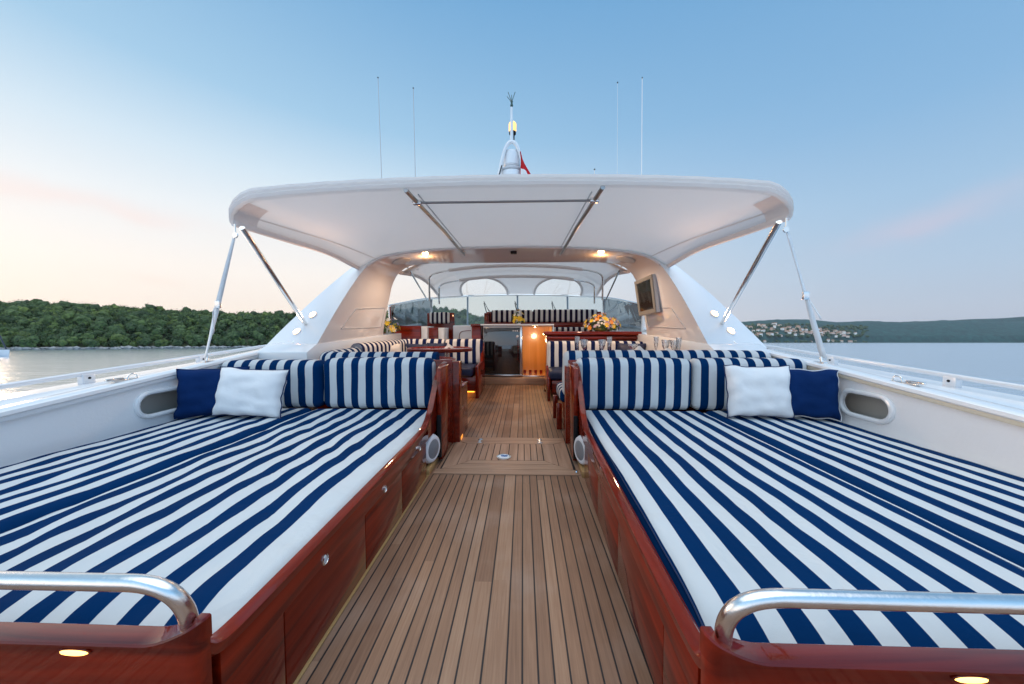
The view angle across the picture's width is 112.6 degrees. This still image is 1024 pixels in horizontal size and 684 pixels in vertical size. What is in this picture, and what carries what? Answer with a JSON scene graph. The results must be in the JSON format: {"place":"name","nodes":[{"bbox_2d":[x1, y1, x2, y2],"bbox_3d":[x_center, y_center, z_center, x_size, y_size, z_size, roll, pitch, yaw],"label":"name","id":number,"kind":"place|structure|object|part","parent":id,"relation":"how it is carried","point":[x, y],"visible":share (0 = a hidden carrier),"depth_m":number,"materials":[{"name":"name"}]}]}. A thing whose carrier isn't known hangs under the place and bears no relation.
{"place":"outdoors","nodes":[
{"label":"outdoors","id":0,"kind":"place"},
{"bbox_2d":[7,316,469,348],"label":"hill","id":1,"kind":"structure","parent":0,"point":[247,338],"depth_m":184.47,"materials":[{"name":"green plant"}]},
{"bbox_2d":[0,345,258,349],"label":"shore rocks","id":2,"kind":"object","parent":1,"relation":"on","point":[74,347],"visible":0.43,"depth_m":160.69,"materials":[{"name":"stone"}]},
{"bbox_2d":[0,299,483,347],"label":"forest","id":3,"kind":"object","parent":1,"relation":"on","point":[34,323],"visible":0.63,"depth_m":182.02,"materials":[{"name":"green plant"}]},
{"bbox_2d":[0,343,1023,395],"bbox_3d":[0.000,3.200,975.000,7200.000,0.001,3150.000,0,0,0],"label":"water","id":4,"kind":"structure","parent":0,"point":[1003,362],"depth_m":62.45,"materials":[{"name":"blue liquid"}]},
{"bbox_2d":[0,335,9,356],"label":"sailboat","id":5,"kind":"object","parent":4,"relation":"on","point":[5,352],"visible":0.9,"depth_m":74.88,"materials":[{"name":"white"}]},
{"bbox_2d":[0,246,1023,477],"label":"motor yacht","id":6,"kind":"object","parent":4,"relation":"on","point":[950,414],"visible":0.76,"depth_m":2.47,"materials":[{"name":"white plastic"}]},
{"bbox_2d":[377,77,381,177],"bbox_3d":[-2.040,-2.624,5.357,0.091,2.972,0.048,0,3,2],"label":"whip antenna","id":7,"kind":"object","parent":6,"relation":"attached to","point":[379,128],"visible":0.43,"depth_m":5.33,"materials":[{"name":"grey"}]},
{"bbox_2d":[383,318,399,333],"bbox_3d":[-1.987,-0.261,5.511,0.375,0.290,0.338,0,3,2],"label":"flower bouquet","id":8,"kind":"object","parent":6,"relation":"on","point":[389,328],"visible":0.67,"depth_m":5.47,"materials":[{"name":"yellow plant"}]},
{"bbox_2d":[393,326,448,339],"bbox_3d":[-1.696,-0.028,6.087,1.060,0.520,0.550,0,3,2],"label":"helm console","id":9,"kind":"object","parent":6,"relation":"on","point":[419,332],"visible":0.36,"depth_m":5.82,"materials":[{"name":"brown wood"}]},
{"bbox_2d":[427,312,454,338],"bbox_3d":[-1.423,-0.157,6.949,0.670,0.900,0.300,0,3,2],"label":"captain chair","id":10,"kind":"object","parent":6,"relation":"on","point":[442,319],"visible":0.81,"depth_m":6.98,"materials":[{"name":"multicoloured wood"}]},
{"bbox_2d":[453,325,471,338],"bbox_3d":[-0.924,-0.014,6.756,0.400,0.630,0.465,0,3,2],"label":"white locker","id":11,"kind":"object","parent":6,"relation":"on","point":[462,331],"visible":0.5,"depth_m":6.53,"materials":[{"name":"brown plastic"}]},
{"bbox_2d":[298,385,653,683],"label":"deck","id":12,"kind":"structure","parent":6,"relation":"on","point":[490,579],"depth_m":1.29,"materials":[{"name":"brown wood"}]},
{"bbox_2d":[0,360,452,683],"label":"sunbed base","id":13,"kind":"object","parent":12,"relation":"on","point":[277,627],"visible":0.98,"depth_m":0.79,"materials":[{"name":"brown wood"}]},
{"bbox_2d":[0,408,311,534],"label":"mattress","id":14,"kind":"object","parent":13,"relation":"on","point":[36,488],"visible":0.67,"depth_m":1.71,"materials":[{"name":"fabric"}]},
{"bbox_2d":[173,366,249,418],"bbox_3d":[-2.248,0.374,2.571,0.453,0.369,0.154,0,0,-20],"label":"pillow","id":15,"kind":"object","parent":14,"relation":"on","point":[196,390],"visible":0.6,"depth_m":2.49,"materials":[{"name":"blue fabric"}]},
{"bbox_2d":[211,366,289,418],"bbox_3d":[-1.945,0.374,2.542,0.517,0.383,0.194,0,3,2],"label":"pillow","id":16,"kind":"object","parent":14,"relation":"on","point":[249,392],"visible":1,"depth_m":2.48,"materials":[{"name":"white fabric"}]},
{"bbox_2d":[221,359,324,407],"bbox_3d":[-2.022,0.353,2.930,0.874,0.408,0.198,0,3,2],"label":"backrest cushion","id":17,"kind":"object","parent":14,"relation":"on","point":[304,386],"visible":0.52,"depth_m":2.83,"materials":[{"name":"fabric"}]},
{"bbox_2d":[0,408,426,633],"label":"mattress","id":18,"kind":"object","parent":13,"relation":"on","point":[223,535],"visible":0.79,"depth_m":1.18,"materials":[{"name":"fabric"}]},
{"bbox_2d":[324,357,435,407],"bbox_3d":[-1.112,0.343,2.900,0.931,0.429,0.199,0,3,2],"label":"backrest cushion","id":19,"kind":"object","parent":18,"relation":"on","point":[378,382],"visible":0.91,"depth_m":2.81,"materials":[{"name":"fabric"}]},
{"bbox_2d":[224,614,285,683],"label":"locker door","id":20,"kind":"structure","parent":13,"relation":"in","point":[265,664],"depth_m":0.85,"materials":[{"name":"brown wood"}]},
{"bbox_2d":[283,516,365,683],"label":"locker door","id":21,"kind":"structure","parent":13,"relation":"in","point":[307,619],"depth_m":1.08,"materials":[{"name":"brown wood"}]},
{"bbox_2d":[365,472,401,568],"bbox_3d":[-0.600,0.803,1.597,0.025,0.236,0.416,0,3,2],"label":"locker door","id":22,"kind":"structure","parent":13,"relation":"in","point":[380,520],"depth_m":1.55,"materials":[{"name":"brown wood"}]},
{"bbox_2d":[402,443,425,512],"bbox_3d":[-0.586,0.783,2.032,0.025,0.236,0.446,0,3,2],"label":"locker door","id":23,"kind":"structure","parent":13,"relation":"in","point":[414,474],"depth_m":1.99,"materials":[{"name":"brown wood"}]},
{"bbox_2d":[318,342,484,409],"bbox_3d":[-1.185,0.424,4.463,1.425,0.759,2.240,0,3,2],"label":"corner sofa","id":24,"kind":"object","parent":12,"relation":"on","point":[473,375],"visible":0.23,"depth_m":4.77,"materials":[{"name":"mahogany"},{"name":"navy and white striped cloth"},{"name":"pale yellow wood"}]},
{"bbox_2d":[320,347,439,360],"bbox_3d":[-1.417,0.281,3.386,1.450,0.439,0.658,0,0,32],"label":"sofa back cushion","id":25,"kind":"object","parent":24,"relation":"on","point":[347,352],"visible":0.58,"depth_m":3.20,"materials":[{"name":"fabric"}]},
{"bbox_2d":[390,344,400,351],"bbox_3d":[-1.704,0.193,4.818,0.158,0.337,0.359,0,0,41],"label":"pillow","id":26,"kind":"object","parent":24,"relation":"on","point":[395,347],"visible":0.13,"depth_m":4.85,"materials":[{"name":"beige fabric"}]},
{"bbox_2d":[350,339,445,351],"bbox_3d":[-1.679,0.208,4.849,0.654,0.514,1.730,0,0,26],"label":"sofa back cushion","id":27,"kind":"object","parent":24,"relation":"on","point":[381,346],"visible":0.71,"depth_m":4.71,"materials":[{"name":"fabric"}]},
{"bbox_2d":[406,343,430,351],"bbox_3d":[-1.427,0.180,5.184,0.370,0.325,0.155,0,0,-6],"label":"pillow","id":28,"kind":"object","parent":24,"relation":"on","point":[415,345],"visible":0.18,"depth_m":5.17,"materials":[{"name":"blue fabric"}]},
{"bbox_2d":[427,343,446,356],"bbox_3d":[-1.154,0.177,5.192,0.328,0.331,0.159,0,0,8],"label":"pillow","id":29,"kind":"object","parent":24,"relation":"on","point":[439,344],"visible":0.23,"depth_m":5.17,"materials":[{"name":"blue fabric"}]},
{"bbox_2d":[445,339,482,363],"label":"sofa back cushion","id":30,"kind":"object","parent":24,"relation":"on","point":[473,355],"visible":0.56,"depth_m":5.32,"materials":[{"name":"fabric"}]},
{"bbox_2d":[406,346,472,356],"bbox_3d":[-0.929,0.440,4.406,0.851,0.733,0.674,0,3,2],"label":"pedestal table","id":31,"kind":"object","parent":12,"relation":"on","point":[446,351],"visible":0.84,"depth_m":4.22,"materials":[{"name":"brown wood"}]},
{"bbox_2d":[440,356,455,360],"bbox_3d":[-0.943,0.507,3.678,0.674,0.663,0.536,0,3,2],"label":"pedestal table","id":32,"kind":"object","parent":12,"relation":"on","point":[447,358],"visible":0.16,"depth_m":3.73,"materials":[{"name":"brown wood"}]},
{"bbox_2d":[453,361,467,442],"bbox_3d":[-0.579,0.509,3.156,0.280,0.705,0.440,0,3,2],"label":"side cabinet","id":33,"kind":"object","parent":12,"relation":"on","point":[460,413],"visible":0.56,"depth_m":2.94,"materials":[{"name":"brown wood"}]},
{"bbox_2d":[471,324,482,339],"bbox_3d":[-0.630,0.136,6.186,0.175,0.920,0.420,0,3,2],"label":"mahogany locker","id":34,"kind":"object","parent":12,"relation":"on","point":[477,331],"visible":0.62,"depth_m":5.98,"materials":[{"name":"brown wood"}]},
{"bbox_2d":[433,437,580,475],"bbox_3d":[-0.024,0.869,2.684,1.000,0.025,0.762,0,3,2],"label":"deck hatch","id":35,"kind":"object","parent":12,"relation":"on","point":[504,456],"visible":0.99,"depth_m":2.59,"materials":[{"name":"brown wood"}]},
{"bbox_2d":[485,376,543,384],"bbox_3d":[0.123,0.674,6.015,1.260,0.118,0.240,0,3,2],"label":"wooden step","id":36,"kind":"object","parent":12,"relation":"on","point":[505,380],"visible":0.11,"depth_m":5.90,"materials":[{"name":"brown wood"}]},
{"bbox_2d":[481,324,553,375],"bbox_3d":[0.099,0.134,6.204,1.280,0.920,0.517,0,3,2],"label":"door frame","id":37,"kind":"object","parent":36,"relation":"on","point":[503,349],"visible":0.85,"depth_m":5.98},
{"bbox_3d":[-0.181,0.157,5.994,0.635,0.815,0.025,0,3,2],"label":"glass door","id":38,"kind":"part","parent":37,"relation":"part of","materials":[{"name":"black"}]},
{"bbox_2d":[512,310,524,323],"bbox_3d":[0.114,-0.439,6.002,0.242,0.273,0.218,0,3,2],"label":"flower bouquet","id":39,"kind":"object","parent":37,"relation":"on","point":[518,318],"visible":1,"depth_m":5.96,"materials":[{"name":"yellow plant"}]},
{"bbox_2d":[563,366,567,443],"bbox_3d":[0.548,0.537,2.986,0.175,0.660,0.170,0,3,2],"label":"side cabinet","id":40,"kind":"object","parent":12,"relation":"on","point":[565,430],"visible":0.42,"depth_m":2.92,"materials":[{"name":"brown wood"}]},
{"bbox_2d":[542,331,641,374],"bbox_3d":[1.271,0.286,5.625,1.520,0.925,0.570,0,3,2],"label":"table","id":41,"kind":"object","parent":12,"relation":"on","point":[590,335],"visible":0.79,"depth_m":5.35,"materials":[{"name":"brown wood"}]},
{"bbox_2d":[583,313,620,330],"bbox_3d":[1.470,-0.319,5.537,0.629,0.321,0.537,0,3,2],"label":"flower bouquet","id":42,"kind":"object","parent":41,"relation":"on","point":[611,325],"visible":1,"depth_m":5.40,"materials":[{"name":"orange plant"}]},
{"bbox_2d":[544,365,716,428],"bbox_3d":[1.233,0.588,4.296,1.530,0.439,2.035,0,3,2],"label":"dining sofa","id":43,"kind":"object","parent":12,"relation":"on","point":[553,379],"visible":0.25,"depth_m":3.72,"materials":[{"name":"blue fabric"}]},
{"bbox_2d":[547,341,642,366],"bbox_3d":[1.280,0.209,5.201,1.499,0.452,0.178,0,3,2],"label":"sofa back cushion","id":44,"kind":"object","parent":43,"relation":"on","point":[556,350],"visible":0.34,"depth_m":5.13,"materials":[{"name":"fabric"}]},
{"bbox_2d":[617,343,645,349],"bbox_3d":[1.743,0.197,4.991,0.413,0.366,0.160,0,0,19],"label":"pillow","id":45,"kind":"object","parent":43,"relation":"on","point":[621,346],"visible":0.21,"depth_m":4.99,"materials":[{"name":"blue fabric"}]},
{"bbox_2d":[562,350,771,393],"bbox_3d":[1.417,0.300,3.173,1.894,0.453,0.188,0,3,2],"label":"sofa back cushion","id":46,"kind":"object","parent":43,"relation":"on","point":[578,354],"visible":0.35,"depth_m":3.10,"materials":[{"name":"fabric"}]},
{"bbox_2d":[567,360,1023,683],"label":"sunbed base","id":47,"kind":"object","parent":12,"relation":"on","point":[678,645],"visible":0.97,"depth_m":0.63,"materials":[{"name":"brown wood"}]},
{"bbox_2d":[584,448,597,514],"bbox_3d":[0.470,0.783,1.998,0.025,0.256,0.457,0,0,3],"label":"locker door","id":48,"kind":"structure","parent":47,"relation":"in","point":[590,475],"depth_m":1.96,"materials":[{"name":"brown wood"}]},
{"bbox_2d":[597,477,617,574],"bbox_3d":[0.444,0.803,1.564,0.025,0.254,0.427,0,0,3],"label":"locker door","id":49,"kind":"structure","parent":47,"relation":"in","point":[608,521],"depth_m":1.52,"materials":[{"name":"brown wood"}]},
{"bbox_2d":[576,357,691,409],"bbox_3d":[0.992,0.343,2.833,0.934,0.426,0.199,0,3,2],"label":"backrest cushion","id":50,"kind":"object","parent":47,"relation":"attached to","point":[626,383],"visible":0.84,"depth_m":2.74,"materials":[{"name":"fabric"}]},
{"bbox_2d":[618,523,663,683],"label":"locker door","id":51,"kind":"structure","parent":47,"relation":"in","point":[649,626],"depth_m":1.05,"materials":[{"name":"brown wood"}]},
{"bbox_2d":[663,628,688,683],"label":"locker door","id":52,"kind":"structure","parent":47,"relation":"in","point":[673,673],"depth_m":0.83,"materials":[{"name":"brown wood"}]},
{"bbox_2d":[586,410,1023,649],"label":"mattress","id":53,"kind":"object","parent":47,"relation":"on","point":[724,512],"visible":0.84,"depth_m":1.07,"materials":[{"name":"multicoloured"}]},
{"bbox_2d":[706,411,1023,570],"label":"mattress","id":54,"kind":"object","parent":47,"relation":"on","point":[980,505],"visible":0.72,"depth_m":1.54,"materials":[{"name":"fabric"}]},
{"bbox_2d":[689,358,806,409],"bbox_3d":[1.913,0.343,2.804,0.899,0.427,0.197,0,3,2],"label":"backrest cushion","id":55,"kind":"object","parent":54,"relation":"on","point":[708,387],"visible":0.48,"depth_m":2.72,"materials":[{"name":"fabric"}]},
{"bbox_2d":[723,365,794,418],"bbox_3d":[1.801,0.361,2.502,0.468,0.386,0.189,0,3,2],"label":"pillow","id":56,"kind":"object","parent":54,"relation":"on","point":[759,391],"visible":1,"depth_m":2.44,"materials":[{"name":"white fabric"}]},
{"bbox_2d":[789,369,841,421],"bbox_3d":[2.141,0.373,2.481,0.393,0.375,0.159,0,0,21],"label":"pillow","id":57,"kind":"object","parent":54,"relation":"on","point":[814,394],"visible":0.68,"depth_m":2.42,"materials":[{"name":"blue fabric"}]},
{"bbox_2d":[497,92,523,174],"bbox_3d":[0.010,-2.390,5.001,1.072,2.331,0.480,0,3,2],"label":"radar mast","id":58,"kind":"object","parent":6,"relation":"on","point":[510,161],"visible":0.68,"depth_m":4.87,"materials":[{"name":"grey metal"}]},
{"bbox_2d":[520,151,529,173],"bbox_3d":[0.282,-2.327,4.822,0.345,0.721,0.046,0,3,2],"label":"flag","id":59,"kind":"object","parent":58,"relation":"attached to","point":[524,169],"visible":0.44,"depth_m":4.82,"materials":[{"name":"red fabric"}]},
{"bbox_2d":[399,262,629,303],"bbox_3d":[0.077,-1.131,6.766,3.860,0.690,3.623,0,3,2],"label":"spray hood","id":60,"kind":"object","parent":6,"relation":"on","point":[451,279],"visible":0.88,"depth_m":6.90,"materials":[{"name":"white fabric"}]},
{"bbox_2d":[413,87,418,269],"bbox_3d":[-1.505,-2.539,5.343,0.061,2.802,0.048,0,3,2],"label":"whip antenna","id":61,"kind":"object","parent":60,"relation":"on","point":[414,138],"visible":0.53,"depth_m":5.31,"materials":[{"name":"grey"}]},
{"bbox_2d":[204,174,826,357],"bbox_3d":[-0.028,-0.572,3.468,4.987,1.330,2.067,0,3,2],"label":"bimini awning","id":62,"kind":"object","parent":6,"relation":"attached to","point":[669,221],"visible":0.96,"depth_m":2.89,"materials":[{"name":"white fabric"}]},
{"bbox_2d":[522,326,553,376],"bbox_3d":[0.467,0.157,6.377,0.552,0.918,0.850,0,3,2],"label":"companionway","id":63,"kind":"object","parent":6,"relation":"attached to","point":[533,351],"visible":0.7,"depth_m":6.78,"materials":[{"name":"brown wood"}]},
{"bbox_2d":[484,309,618,330],"bbox_3d":[0.813,-0.212,7.266,2.840,0.975,0.620,0,3,2],"label":"forward bench","id":64,"kind":"object","parent":6,"relation":"on","point":[567,319],"visible":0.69,"depth_m":7.39,"materials":[{"name":"multicoloured fabric"}]},
{"bbox_2d":[616,82,618,265],"bbox_3d":[1.623,-2.544,5.243,0.061,2.812,0.048,0,3,2],"label":"whip antenna","id":65,"kind":"object","parent":6,"relation":"attached to","point":[617,132],"visible":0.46,"depth_m":5.21,"materials":[{"name":"white plastic"}]},
{"bbox_2d":[641,77,642,174],"bbox_3d":[1.993,-2.574,5.230,0.061,2.872,0.048,0,3,2],"label":"whip antenna","id":66,"kind":"object","parent":6,"relation":"attached to","point":[641,131],"visible":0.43,"depth_m":5.20,"materials":[{"name":"white plastic"}]},
{"bbox_2d":[634,274,660,315],"bbox_3d":[1.819,-0.611,4.537,0.186,0.502,0.497,0,0,-6],"label":"television","id":67,"kind":"object","parent":6,"relation":"attached to","point":[647,294],"visible":1,"depth_m":4.46,"materials":[{"name":"grey"}]},
{"bbox_2d":[0,0,1023,326],"label":"sky","id":68,"kind":"structure","parent":0,"point":[130,130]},
{"bbox_2d":[742,319,1023,342],"bbox_3d":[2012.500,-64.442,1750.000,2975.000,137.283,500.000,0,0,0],"label":"hills","id":69,"kind":"structure","parent":0,"point":[946,331],"depth_m":1596.16,"materials":[{"name":"green plant"}]},
{"bbox_2d":[747,323,869,342],"bbox_3d":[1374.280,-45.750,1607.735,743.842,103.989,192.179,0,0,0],"label":"town trees","id":70,"kind":"object","parent":69,"relation":"on","point":[842,328],"visible":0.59,"depth_m":1596.90,"materials":[{"name":"green plant"}]},
{"bbox_2d":[956,317,1023,321],"bbox_3d":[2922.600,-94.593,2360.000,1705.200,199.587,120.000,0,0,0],"label":"distant ridge","id":71,"kind":"structure","parent":0,"point":[1012,319],"depth_m":2391.72,"materials":[{"name":"green plant"}]},
{"bbox_3d":[1.311,0.490,4.086,1.080,0.655,0.800,0,3,2],"label":"dining table","id":72,"kind":"object","parent":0,"visible":0},
{"bbox_2d":[580,339,587,349],"bbox_3d":[0.850,0.066,4.032,0.089,0.195,0.090,0,3,2],"label":"wine glass","id":73,"kind":"object","parent":72,"relation":"on","point":[581,341],"visible":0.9,"depth_m":4.02,"materials":[{"name":"clear glass"}]},
{"bbox_2d":[598,339,605,348],"bbox_3d":[1.048,0.068,3.975,0.089,0.195,0.090,0,3,2],"label":"wine glass","id":74,"kind":"object","parent":72,"relation":"on","point":[604,341],"visible":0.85,"depth_m":3.96,"materials":[{"name":"clear glass"}]},
{"bbox_2d":[662,340,669,348],"bbox_3d":[1.746,0.071,3.883,0.089,0.195,0.090,0,3,2],"label":"wine glass","id":75,"kind":"object","parent":72,"relation":"on","point":[665,344],"visible":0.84,"depth_m":3.87,"materials":[{"name":"clear glass"}]},
{"bbox_2d":[670,340,678,349],"bbox_3d":[1.782,0.077,3.752,0.089,0.195,0.090,0,3,2],"label":"wine glass","id":76,"kind":"object","parent":72,"relation":"on","point":[671,341],"visible":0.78,"depth_m":3.74,"materials":[{"name":"clear glass"}]},
{"bbox_2d":[676,337,681,349],"bbox_3d":[1.810,0.064,3.711,0.060,0.225,0.059,0,3,2],"label":"wine glass","id":77,"kind":"object","parent":72,"relation":"on","point":[680,340],"visible":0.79,"depth_m":3.70,"materials":[{"name":"clear glass"}]}
]}

